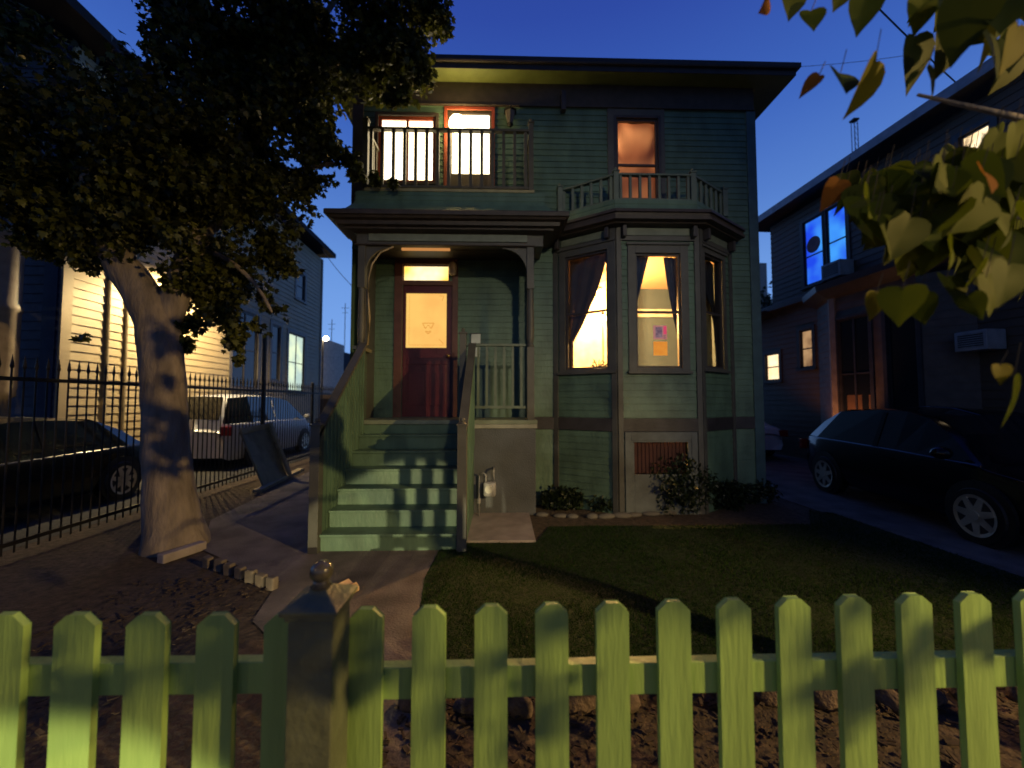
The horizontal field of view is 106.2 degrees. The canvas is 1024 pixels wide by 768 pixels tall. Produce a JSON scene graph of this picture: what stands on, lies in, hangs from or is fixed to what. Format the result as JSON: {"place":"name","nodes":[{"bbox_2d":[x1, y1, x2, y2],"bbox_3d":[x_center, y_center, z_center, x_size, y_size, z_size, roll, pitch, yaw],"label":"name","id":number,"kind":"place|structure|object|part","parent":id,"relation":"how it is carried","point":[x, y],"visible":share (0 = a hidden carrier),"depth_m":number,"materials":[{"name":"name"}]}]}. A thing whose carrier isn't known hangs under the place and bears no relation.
{"place":"outdoors","nodes":[
{"label":"outdoors","id":0,"kind":"place"},
{"bbox_2d":[0,443,309,551],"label":"driveway","id":1,"kind":"structure","parent":0,"point":[8,533],"depth_m":5.70,"materials":[{"name":"concrete"}]},
{"bbox_2d":[0,417,141,513],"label":"parked car","id":2,"kind":"object","parent":1,"relation":"on","point":[12,466],"visible":0.49,"depth_m":5.49,"materials":[{"name":"paint"}]},
{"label":"windows","id":3,"kind":"part","parent":2,"relation":"part of","materials":[{"name":"black glass"}]},
{"bbox_2d":[187,394,308,464],"bbox_3d":[-7.505,1.225,11.114,2.120,1.812,4.510,0,-3,-4],"label":"parked car","id":4,"kind":"object","parent":1,"relation":"on","point":[299,428],"visible":0.41,"depth_m":9.19,"materials":[{"name":"silver paint"}]},
{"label":"windows","id":5,"kind":"part","parent":4,"relation":"part of","materials":[{"name":"black glass"}]},
{"bbox_2d":[321,336,327,401],"bbox_3d":[-10.357,-0.047,21.279,0.287,5.239,0.260,-2,-3,36],"label":"security lamp","id":6,"kind":"object","parent":1,"relation":"on","point":[325,338],"visible":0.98,"depth_m":21.28,"materials":[{"name":"metal"}]},
{"bbox_2d":[320,394,328,413],"bbox_3d":[-9.607,1.583,21.679,3.930,2.020,0.130,0,-3,-1],"label":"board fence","id":7,"kind":"object","parent":1,"relation":"on","point":[324,402],"visible":0.02,"depth_m":21.69,"materials":[{"name":"brown wood"}]},
{"bbox_2d":[321,340,343,392],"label":"shed","id":8,"kind":"structure","parent":1,"relation":"on","point":[333,363],"depth_m":25.04,"materials":[{"name":"grey"}]},
{"bbox_2d":[204,472,438,767],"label":"garden path","id":9,"kind":"structure","parent":0,"point":[267,533],"depth_m":3.75,"materials":[{"name":"concrete"}]},
{"bbox_2d":[338,578,358,591],"bbox_3d":[-1.394,1.698,3.187,0.151,0.060,0.192,-2,-3,32],"label":"rock","id":10,"kind":"object","parent":9,"relation":"on","point":[348,581],"visible":0.18,"depth_m":3.26,"materials":[{"name":"beige stone"}]},
{"bbox_2d":[0,458,1021,767],"bbox_3d":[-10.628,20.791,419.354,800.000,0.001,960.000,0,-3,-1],"label":"ground","id":11,"kind":"structure","parent":0,"point":[44,584],"depth_m":2.88,"materials":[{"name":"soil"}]},
{"bbox_2d":[0,611,287,767],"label":"picket fence","id":12,"kind":"object","parent":11,"relation":"on","point":[75,675],"visible":0.8,"depth_m":1.04,"materials":[{"name":"green paint"}]},
{"bbox_2d":[0,336,333,556],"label":"iron fence","id":13,"kind":"object","parent":11,"relation":"on","point":[98,517],"visible":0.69,"depth_m":4.94,"materials":[{"name":"black metal"}]},
{"bbox_2d":[0,0,335,460],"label":"pale house","id":14,"kind":"structure","parent":11,"relation":"on","point":[63,305],"depth_m":7.86,"materials":[{"name":"beige paint"}]},
{"bbox_2d":[0,227,24,416],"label":"porch column","id":15,"kind":"structure","parent":14,"relation":"attached to","point":[12,261],"depth_m":6.40,"materials":[{"name":"beige paint"}]},
{"bbox_2d":[228,305,261,389],"bbox_3d":[-8.613,-1.128,12.395,0.251,2.701,1.624,0,-3,-1],"label":"window","id":16,"kind":"structure","parent":14,"relation":"in","point":[251,368],"depth_m":12.67,"materials":[{"name":"glass"}]},
{"bbox_2d":[268,319,282,383],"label":"window","id":17,"kind":"structure","parent":14,"relation":"in","point":[276,342],"depth_m":14.24,"materials":[{"name":"glass"}]},
{"bbox_2d":[285,328,306,393],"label":"window","id":18,"kind":"structure","parent":14,"relation":"in","point":[296,341],"depth_m":15.72,"materials":[{"name":"white glass"}]},
{"bbox_2d":[294,269,307,304],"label":"window","id":19,"kind":"structure","parent":14,"relation":"in","point":[301,283],"depth_m":16.22,"materials":[{"name":"paint"}]},
{"bbox_2d":[157,541,206,563],"bbox_3d":[-3.414,1.739,3.990,0.100,0.090,0.403,-1,-3,19],"label":"kerb block","id":20,"kind":"object","parent":11,"relation":"on","point":[178,553],"depth_m":3.94,"materials":[{"name":"concrete"}]},
{"bbox_2d":[202,555,213,568],"bbox_3d":[-2.929,1.717,3.708,0.090,0.110,0.060,5,5,21],"label":"edging brick","id":21,"kind":"object","parent":11,"relation":"on","point":[207,561],"visible":0.97,"depth_m":3.69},
{"bbox_2d":[213,558,226,571],"bbox_3d":[-2.762,1.714,3.639,0.090,0.110,0.060,3,-8,10],"label":"edging brick","id":22,"kind":"object","parent":11,"relation":"on","point":[218,564],"visible":0.87,"depth_m":3.61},
{"bbox_2d":[0,0,455,556],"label":"tree","id":23,"kind":"object","parent":11,"relation":"on","point":[130,150],"visible":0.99,"depth_m":4.27,"materials":[{"name":"green plant"}]},
{"bbox_2d":[223,562,235,575],"bbox_3d":[-2.612,1.709,3.555,0.090,0.110,0.060,-3,-1,12],"label":"edging brick","id":24,"kind":"object","parent":11,"relation":"on","point":[228,568],"visible":0.89,"depth_m":3.53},
{"bbox_2d":[234,565,246,579],"bbox_3d":[-2.458,1.706,3.481,0.090,0.110,0.060,0,-1,19],"label":"edging brick","id":25,"kind":"object","parent":11,"relation":"on","point":[239,572],"visible":0.86,"depth_m":3.46,"materials":[{"name":"beige brick"}]},
{"bbox_2d":[244,569,257,583],"bbox_3d":[-2.314,1.703,3.412,0.090,0.110,0.060,-2,-4,10],"label":"edging brick","id":26,"kind":"object","parent":11,"relation":"on","point":[249,575],"visible":0.83,"depth_m":3.38,"materials":[{"name":"beige brick"}]},
{"bbox_2d":[255,572,267,587],"bbox_3d":[-2.171,1.700,3.335,0.090,0.110,0.060,5,5,13],"label":"edging brick","id":27,"kind":"object","parent":11,"relation":"on","point":[260,579],"visible":0.89,"depth_m":3.31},
{"bbox_2d":[266,575,278,590],"bbox_3d":[-2.043,1.697,3.279,0.090,0.110,0.060,-4,-5,21],"label":"edging brick","id":28,"kind":"object","parent":11,"relation":"on","point":[272,582],"visible":1,"depth_m":3.26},
{"bbox_2d":[253,468,303,492],"bbox_3d":[-4.705,1.937,7.871,0.140,0.050,2.234,1,-3,-11],"label":"plank","id":29,"kind":"object","parent":11,"relation":"on","point":[273,483],"visible":0.93,"depth_m":7.43,"materials":[{"name":"brown wood"}]},
{"bbox_2d":[238,422,292,485],"bbox_3d":[-4.877,1.372,7.674,0.580,1.160,1.100,0,-3,-1],"label":"leaning board","id":30,"kind":"object","parent":29,"relation":"on","point":[259,442],"visible":0.88,"depth_m":7.65,"materials":[{"name":"grey wood"}]},
{"bbox_2d":[278,559,357,767],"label":"gate post","id":31,"kind":"object","parent":11,"relation":"on","point":[315,615],"visible":1,"depth_m":0.95,"materials":[{"name":"paint"}]},
{"bbox_2d":[344,303,345,351],"bbox_3d":[-17.329,-2.496,39.733,0.800,11.819,0.063,0,-3,-1],"label":"aerial","id":32,"kind":"object","parent":11,"relation":"on","point":[344,330],"visible":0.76,"depth_m":39.82,"materials":[{"name":"metal"}]},
{"bbox_2d":[343,352,349,372],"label":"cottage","id":33,"kind":"structure","parent":11,"relation":"on","point":[346,358],"depth_m":34.50,"materials":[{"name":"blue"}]},
{"bbox_2d":[395,699,410,712],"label":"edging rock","id":34,"kind":"object","parent":11,"relation":"on","point":[404,705],"visible":0.2,"depth_m":1.97,"materials":[{"name":"grey stone"}]},
{"bbox_2d":[453,698,473,718],"bbox_3d":[-0.210,1.656,1.975,0.186,0.122,0.093,0,-3,-1],"label":"edging rock","id":35,"kind":"object","parent":11,"relation":"on","point":[461,706],"visible":0.37,"depth_m":1.95,"materials":[{"name":"grey stone"}]},
{"bbox_2d":[467,513,535,542],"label":"concrete slab","id":36,"kind":"structure","parent":11,"relation":"on","point":[501,527],"depth_m":4.75,"materials":[{"name":"grey concrete"}]},
{"bbox_2d":[507,697,532,719],"bbox_3d":[0.014,1.649,1.981,0.203,0.154,0.104,-1,-3,23],"label":"edging rock","id":37,"kind":"object","parent":11,"relation":"on","point":[522,707],"visible":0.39,"depth_m":1.94,"materials":[{"name":"stone"}]},
{"bbox_2d":[535,512,548,516],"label":"bed stone","id":38,"kind":"object","parent":11,"relation":"on","point":[541,514],"visible":0.96,"depth_m":5.37,"materials":[{"name":"grey stone"}]},
{"bbox_2d":[307,54,800,553],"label":"green house","id":39,"kind":"structure","parent":11,"relation":"on","point":[423,420],"depth_m":5.97,"materials":[{"name":"paint"}]},
{"bbox_2d":[367,246,393,344],"bbox_3d":[-1.887,-1.273,5.512,0.361,1.440,0.034,0,-3,-5],"label":"cable","id":40,"kind":"object","parent":39,"relation":"hanging from","point":[380,252],"visible":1,"depth_m":5.50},
{"bbox_2d":[375,112,439,184],"bbox_3d":[-1.689,-3.765,6.213,1.057,1.206,0.190,0,-3,-1],"label":"window","id":41,"kind":"structure","parent":39,"relation":"in","point":[386,119],"depth_m":6.21,"materials":[{"name":"white glass"}]},
{"bbox_2d":[400,286,451,417],"bbox_3d":[-1.422,-0.555,6.423,0.821,2.217,0.150,0,-3,-1],"label":"front door","id":42,"kind":"structure","parent":39,"relation":"in","point":[427,310],"depth_m":6.45,"materials":[{"name":"red paint"}]},
{"bbox_2d":[401,248,476,250],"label":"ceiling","id":43,"kind":"structure","parent":39,"relation":"attached to","point":[425,249],"depth_m":5.81,"materials":[{"name":"brown paint"}]},
{"bbox_2d":[449,262,456,275],"bbox_3d":[-0.990,-1.919,6.439,0.127,0.220,0.165,0,-3,-1],"label":"porch sconce","id":44,"kind":"object","parent":39,"relation":"attached to","point":[452,268],"visible":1,"depth_m":6.37,"materials":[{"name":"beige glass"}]},
{"bbox_2d":[449,114,465,133],"bbox_3d":[-0.867,-4.125,6.105,0.270,0.270,0.263,0,-3,-1],"label":"wall lamp","id":45,"kind":"object","parent":39,"relation":"attached to","point":[456,120],"visible":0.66,"depth_m":6.01,"materials":[{"name":"glass"}]},
{"bbox_2d":[444,106,494,185],"bbox_3d":[-0.687,-3.553,6.213,0.816,1.867,0.080,0,-3,-1],"label":"balcony door","id":46,"kind":"structure","parent":39,"relation":"in","point":[472,119],"depth_m":6.24,"materials":[{"name":"red paint"}]},
{"bbox_2d":[471,333,480,356],"bbox_3d":[-0.605,-0.653,6.433,0.174,0.389,0.060,0,-3,-1],"label":"mailbox","id":47,"kind":"object","parent":39,"relation":"attached to","point":[476,338],"visible":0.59,"depth_m":6.42,"materials":[{"name":"plastic"}]},
{"bbox_2d":[477,467,495,515],"bbox_3d":[-0.353,1.503,5.317,0.261,0.684,0.225,0,-3,-1],"label":"gas meter","id":48,"kind":"object","parent":39,"relation":"attached to","point":[489,488],"visible":1,"depth_m":5.26,"materials":[{"name":"grey metal"}]},
{"bbox_2d":[504,106,515,126],"bbox_3d":[-0.030,-4.281,6.153,0.190,0.340,0.220,0,-3,-1],"label":"lantern","id":49,"kind":"object","parent":39,"relation":"attached to","point":[509,112],"visible":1,"depth_m":6.11,"materials":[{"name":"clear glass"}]},
{"bbox_2d":[557,237,615,374],"bbox_3d":[1.142,-1.134,5.863,0.918,1.978,0.190,-2,-3,32],"label":"bay window","id":50,"kind":"structure","parent":39,"relation":"in","point":[564,369],"depth_m":5.94,"materials":[{"name":"wood"}]},
{"bbox_2d":[568,253,605,367],"bbox_3d":[1.137,-1.034,5.996,0.805,2.135,0.024,-2,-3,32],"label":"curtain","id":51,"kind":"object","parent":39,"relation":"hanging from","point":[585,274],"visible":0.49,"depth_m":6.04,"materials":[{"name":"grey fabric"}]},
{"bbox_2d":[590,358,606,366],"bbox_3d":[1.379,-0.232,5.902,0.434,0.362,0.240,0,-3,-1],"label":"houseplant","id":52,"kind":"object","parent":39,"relation":"on","point":[598,363],"visible":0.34,"depth_m":5.91,"materials":[{"name":"plant"}]},
{"bbox_2d":[597,286,603,296],"bbox_3d":[1.685,-1.759,7.333,0.140,0.190,0.136,0,-3,-1],"label":"ceiling lamp","id":53,"kind":"object","parent":39,"relation":"attached to","point":[600,292],"visible":0.98,"depth_m":7.29,"materials":[{"name":"glass"}]},
{"bbox_2d":[599,312,605,365],"bbox_3d":[1.581,-0.344,6.665,0.120,1.816,0.117,0,-3,-1],"label":"floor lamp","id":54,"kind":"object","parent":39,"relation":"on","point":[602,318],"visible":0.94,"depth_m":6.67,"materials":[{"name":"metal"}]},
{"bbox_2d":[618,123,654,197],"bbox_3d":[2.039,-3.682,6.409,0.766,1.356,0.099,0,-3,-1],"label":"window pane","id":55,"kind":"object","parent":39,"relation":"hanging from","point":[635,143],"visible":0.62,"depth_m":6.41,"materials":[{"name":"orange glass"}]},
{"bbox_2d":[613,115,661,198],"bbox_3d":[2.041,-3.679,6.322,0.776,1.419,0.152,0,-3,-1],"label":"window","id":56,"kind":"structure","parent":39,"relation":"in","point":[655,120],"depth_m":6.29,"materials":[{"name":"glass"}]},
{"bbox_2d":[637,257,647,300],"bbox_3d":[1.889,-0.994,5.741,0.386,2.030,0.024,0,-3,-1],"label":"curtain","id":57,"kind":"object","parent":39,"relation":"hanging from","point":[641,264],"visible":0.18,"depth_m":5.77,"materials":[{"name":"fabric"}]},
{"bbox_2d":[626,242,692,373],"bbox_3d":[2.130,-1.103,5.637,0.932,1.920,0.190,0,-3,-1],"label":"bay window","id":58,"kind":"structure","parent":39,"relation":"in","point":[634,249],"depth_m":5.60,"materials":[{"name":"wood"}]},
{"bbox_2d":[653,325,666,338],"bbox_3d":[2.179,-0.759,5.657,0.203,0.205,0.006,0,-3,-1],"label":"poster","id":59,"kind":"object","parent":39,"relation":"attached to","point":[659,331],"visible":1,"depth_m":5.66,"materials":[{"name":"paper"}]},
{"bbox_2d":[653,342,667,355],"bbox_3d":[2.179,-0.520,5.648,0.206,0.204,0.003,0,-3,-1],"label":"poster","id":60,"kind":"object","parent":39,"relation":"attached to","point":[659,348],"visible":1,"depth_m":5.65,"materials":[{"name":"orange paper"}]},
{"bbox_2d":[663,257,677,357],"bbox_3d":[2.395,-0.943,5.752,0.245,1.930,0.024,0,-3,-1],"label":"curtain","id":61,"kind":"object","parent":39,"relation":"hanging from","point":[670,267],"visible":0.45,"depth_m":5.78,"materials":[{"name":"grey fabric"}]},
{"bbox_2d":[705,260,712,365],"bbox_3d":[2.946,-0.955,6.039,0.804,2.179,0.040,2,-3,-36],"label":"curtain","id":62,"kind":"object","parent":39,"relation":"hanging from","point":[709,339],"visible":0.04,"depth_m":6.18,"materials":[{"name":"grey fabric"}]},
{"bbox_2d":[705,261,715,355],"bbox_3d":[2.999,-0.907,5.977,0.780,2.079,0.024,2,-3,-36],"label":"curtain","id":63,"kind":"object","parent":39,"relation":"hanging from","point":[709,276],"visible":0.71,"depth_m":6.12,"materials":[{"name":"grey fabric"}]},
{"bbox_2d":[702,243,731,373],"bbox_3d":[3.060,-1.113,5.888,0.745,1.886,0.190,2,-3,-36],"label":"bay window","id":64,"kind":"structure","parent":39,"relation":"in","point":[718,257],"depth_m":6.02,"materials":[{"name":"wood"}]},
{"bbox_2d":[553,513,566,517],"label":"bed stone","id":65,"kind":"object","parent":11,"relation":"on","point":[560,515],"visible":0.92,"depth_m":5.31,"materials":[{"name":"grey stone"}]},
{"bbox_2d":[538,484,589,510],"bbox_3d":[0.767,1.719,5.734,0.806,0.465,0.461,0,-3,-1],"label":"shrub","id":66,"kind":"object","parent":11,"relation":"on","point":[566,499],"visible":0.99,"depth_m":5.66,"materials":[{"name":"green plant"}]},
{"bbox_2d":[566,514,578,518],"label":"bed stone","id":67,"kind":"object","parent":11,"relation":"on","point":[572,516],"visible":0.87,"depth_m":5.27,"materials":[{"name":"grey stone"}]},
{"bbox_2d":[569,695,595,715],"bbox_3d":[0.344,1.648,2.010,0.226,0.168,0.117,0,-3,0],"label":"edging rock","id":68,"kind":"object","parent":11,"relation":"on","point":[583,704],"visible":0.31,"depth_m":1.96,"materials":[{"name":"beige stone"}]},
{"bbox_2d":[586,513,597,518],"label":"bed stone","id":69,"kind":"object","parent":11,"relation":"on","point":[591,516],"visible":0.82,"depth_m":5.26,"materials":[{"name":"grey stone"}]},
{"bbox_2d":[588,495,615,511],"bbox_3d":[1.498,1.736,5.651,0.766,0.413,0.450,0,-3,-1],"label":"shrub","id":70,"kind":"object","parent":11,"relation":"on","point":[601,503],"visible":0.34,"depth_m":5.55,"materials":[{"name":"green plant"}]},
{"bbox_2d":[598,513,614,518],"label":"bed stone","id":71,"kind":"object","parent":11,"relation":"on","point":[606,516],"visible":0.84,"depth_m":5.26,"materials":[{"name":"grey stone"}]},
{"bbox_2d":[613,512,631,517],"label":"bed stone","id":72,"kind":"object","parent":11,"relation":"on","point":[622,515],"visible":0.77,"depth_m":5.30,"materials":[{"name":"grey stone"}]},
{"bbox_2d":[630,694,640,714],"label":"edging rock","id":73,"kind":"object","parent":11,"relation":"on","point":[635,704],"visible":0.14,"depth_m":1.97,"materials":[{"name":"beige stone"}]},
{"bbox_2d":[629,512,641,516],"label":"bed stone","id":74,"kind":"object","parent":11,"relation":"on","point":[635,514],"visible":0.71,"depth_m":5.35,"materials":[{"name":"grey stone"}]},
{"bbox_2d":[642,511,660,515],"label":"bed stone","id":75,"kind":"object","parent":11,"relation":"on","point":[650,513],"visible":0.87,"depth_m":5.41,"materials":[{"name":"grey stone"}]},
{"bbox_2d":[664,511,676,514],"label":"bed stone","id":76,"kind":"object","parent":11,"relation":"on","point":[672,512],"visible":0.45,"depth_m":5.44,"materials":[{"name":"grey stone"}]},
{"bbox_2d":[642,452,722,515],"bbox_3d":[2.406,1.489,5.598,1.119,1.029,0.912,1,-3,-22],"label":"shrub","id":77,"kind":"object","parent":11,"relation":"on","point":[672,480],"visible":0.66,"depth_m":5.42,"materials":[{"name":"green plant"}]},
{"bbox_2d":[347,590,1023,767],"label":"picket fence","id":78,"kind":"object","parent":11,"relation":"on","point":[916,670],"visible":0.97,"depth_m":1.11,"materials":[{"name":"green paint"}]},
{"bbox_2d":[711,477,756,511],"bbox_3d":[3.164,1.695,5.790,0.939,0.596,0.601,0,-3,-1],"label":"shrub","id":79,"kind":"object","parent":11,"relation":"on","point":[727,495],"visible":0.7,"depth_m":5.65,"materials":[{"name":"green plant"}]},
{"bbox_2d":[742,478,782,504],"bbox_3d":[3.901,1.728,6.137,0.778,0.543,0.512,0,-3,-1],"label":"shrub","id":80,"kind":"object","parent":11,"relation":"on","point":[769,491],"visible":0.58,"depth_m":6.02,"materials":[{"name":"green plant"}]},
{"bbox_2d":[754,691,776,707],"bbox_3d":[1.401,1.654,2.051,0.214,0.146,0.105,0,-3,3],"label":"edging rock","id":81,"kind":"object","parent":11,"relation":"on","point":[768,699],"visible":0.2,"depth_m":2.02,"materials":[{"name":"brown stone"}]},
{"bbox_2d":[760,281,772,308],"bbox_3d":[13.530,-1.509,20.421,2.947,8.082,2.629,-2,-3,39],"label":"tree","id":82,"kind":"object","parent":11,"relation":"on","point":[767,300],"visible":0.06,"depth_m":20.16,"materials":[{"name":"plant"}]},
{"bbox_2d":[813,690,837,711],"bbox_3d":[1.661,1.657,2.039,0.181,0.129,0.144,0,-3,7],"label":"edging rock","id":83,"kind":"object","parent":11,"relation":"on","point":[824,699],"visible":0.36,"depth_m":1.99,"materials":[{"name":"stone"}]},
{"bbox_2d":[875,689,898,714],"bbox_3d":[1.959,1.653,2.027,0.088,0.145,0.229,2,-3,-33],"label":"edging rock","id":84,"kind":"object","parent":11,"relation":"on","point":[889,697],"visible":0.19,"depth_m":1.99,"materials":[{"name":"grey stone"}]},
{"bbox_2d":[758,57,1023,459],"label":"dark house","id":85,"kind":"structure","parent":11,"relation":"on","point":[844,353],"depth_m":8.48,"materials":[{"name":"grey paint"}]},
{"bbox_2d":[762,349,782,383],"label":"window","id":86,"kind":"structure","parent":85,"relation":"in","point":[772,362],"depth_m":11.84,"materials":[{"name":"glass"}]},
{"bbox_2d":[796,324,816,370],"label":"window","id":87,"kind":"structure","parent":85,"relation":"in","point":[806,347],"depth_m":10.61,"materials":[{"name":"glass"}]},
{"bbox_2d":[799,210,827,290],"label":"window","id":88,"kind":"structure","parent":85,"relation":"in","point":[811,263],"depth_m":10.44,"materials":[{"name":"glass"}]},
{"bbox_2d":[821,201,850,282],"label":"window","id":89,"kind":"structure","parent":85,"relation":"in","point":[837,240],"depth_m":9.72,"materials":[{"name":"glass"}]},
{"bbox_2d":[821,259,853,280],"bbox_3d":[7.955,-2.779,9.415,0.389,0.390,0.530,0,-3,-1],"label":"air conditioner","id":90,"kind":"object","parent":85,"relation":"attached to","point":[835,269],"visible":0.89,"depth_m":9.23,"materials":[{"name":"metal"}]},
{"bbox_2d":[849,118,858,151],"bbox_3d":[24.474,-8.048,27.024,0.400,21.751,0.400,0,-3,-1],"label":"antenna mast","id":91,"kind":"object","parent":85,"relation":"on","point":[853,120],"visible":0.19,"depth_m":27.36,"materials":[{"name":"metal"}]},
{"bbox_2d":[835,310,875,412],"bbox_3d":[7.744,-0.240,8.669,0.225,2.716,0.943,0,-3,-1],"label":"window","id":92,"kind":"structure","parent":85,"relation":"in","point":[854,331],"depth_m":8.67,"materials":[{"name":"glass"}]},
{"bbox_2d":[881,310,924,407],"bbox_3d":[7.812,-0.286,7.659,0.218,2.716,0.763,0,-3,-1],"label":"window","id":93,"kind":"structure","parent":85,"relation":"in","point":[902,348],"depth_m":7.70,"materials":[{"name":"glass"}]},
{"bbox_2d":[880,9,955,81],"bbox_3d":[7.995,-6.253,7.347,6.213,0.262,0.022,1,-3,-27],"label":"overhead wire","id":94,"kind":"object","parent":85,"relation":"attached to","point":[902,32],"visible":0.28,"depth_m":6.70,"materials":[{"name":"metal"}]},
{"bbox_2d":[951,115,997,147],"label":"window","id":95,"kind":"structure","parent":85,"relation":"in","point":[991,121],"depth_m":6.93,"materials":[{"name":"glass"}]},
{"bbox_2d":[954,329,1006,351],"bbox_3d":[8.132,-0.751,6.694,0.386,0.344,0.468,0,-3,-1],"label":"air conditioner","id":96,"kind":"object","parent":85,"relation":"attached to","point":[980,340],"visible":1,"depth_m":6.54,"materials":[{"name":"white metal"}]},
{"bbox_2d":[758,0,1023,426],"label":"redbud tree","id":97,"kind":"object","parent":11,"relation":"on","point":[963,206],"visible":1,"depth_m":0.94,"materials":[{"name":"green plant"}]},
{"bbox_2d":[897,689,947,709],"bbox_3d":[2.172,1.656,2.043,0.223,0.134,0.106,0,-3,8],"label":"edging rock","id":98,"kind":"object","parent":11,"relation":"on","point":[942,699],"visible":0.13,"depth_m":2.00,"materials":[{"name":"grey stone"}]},
{"bbox_2d":[946,688,957,699],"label":"edging rock","id":99,"kind":"object","parent":11,"relation":"on","point":[953,692],"visible":0.11,"depth_m":2.08,"materials":[{"name":"stone"}]},
{"bbox_2d":[1006,686,1017,701],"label":"edging rock","id":100,"kind":"object","parent":11,"relation":"on","point":[1012,693],"visible":0.28,"depth_m":2.06,"materials":[{"name":"stone"}]},
{"bbox_2d":[78,0,1022,352],"label":"sky","id":101,"kind":"structure","parent":0,"point":[797,140],"materials":[{"name":"blue"}]},
{"bbox_2d":[419,509,1023,659],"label":"lawn","id":102,"kind":"structure","parent":0,"point":[458,618],"depth_m":3.45,"materials":[{"name":"plant"}]},
{"bbox_2d":[760,263,767,306],"bbox_3d":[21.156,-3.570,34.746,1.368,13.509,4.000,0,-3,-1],"label":"tower block","id":103,"kind":"structure","parent":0,"point":[763,274],"depth_m":33.01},
{"bbox_2d":[765,454,1023,576],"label":"driveway","id":104,"kind":"structure","parent":0,"point":[792,478],"depth_m":5.52,"materials":[{"name":"concrete"}]},
{"bbox_2d":[764,422,787,455],"bbox_3d":[6.533,1.463,12.596,2.160,1.472,4.440,0,-3,-4],"label":"parked car","id":105,"kind":"object","parent":104,"relation":"on","point":[773,439],"visible":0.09,"depth_m":10.46,"materials":[{"name":"silver paint"}]},
{"bbox_2d":[799,406,1023,549],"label":"parked car","id":106,"kind":"object","parent":104,"relation":"on","point":[962,469],"visible":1,"depth_m":4.97,"materials":[{"name":"black paint"}]},
{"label":"windows","id":107,"kind":"part","parent":106,"relation":"part of","materials":[{"name":"black glass"}]},
{"bbox_2d":[801,38,997,66],"bbox_3d":[13.623,-11.965,13.910,9.109,0.379,0.014,-1,-3,11],"label":"overhead wire","id":108,"kind":"object","parent":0,"point":[852,62],"visible":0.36,"depth_m":14.14,"materials":[{"name":"metal"}]}
]}

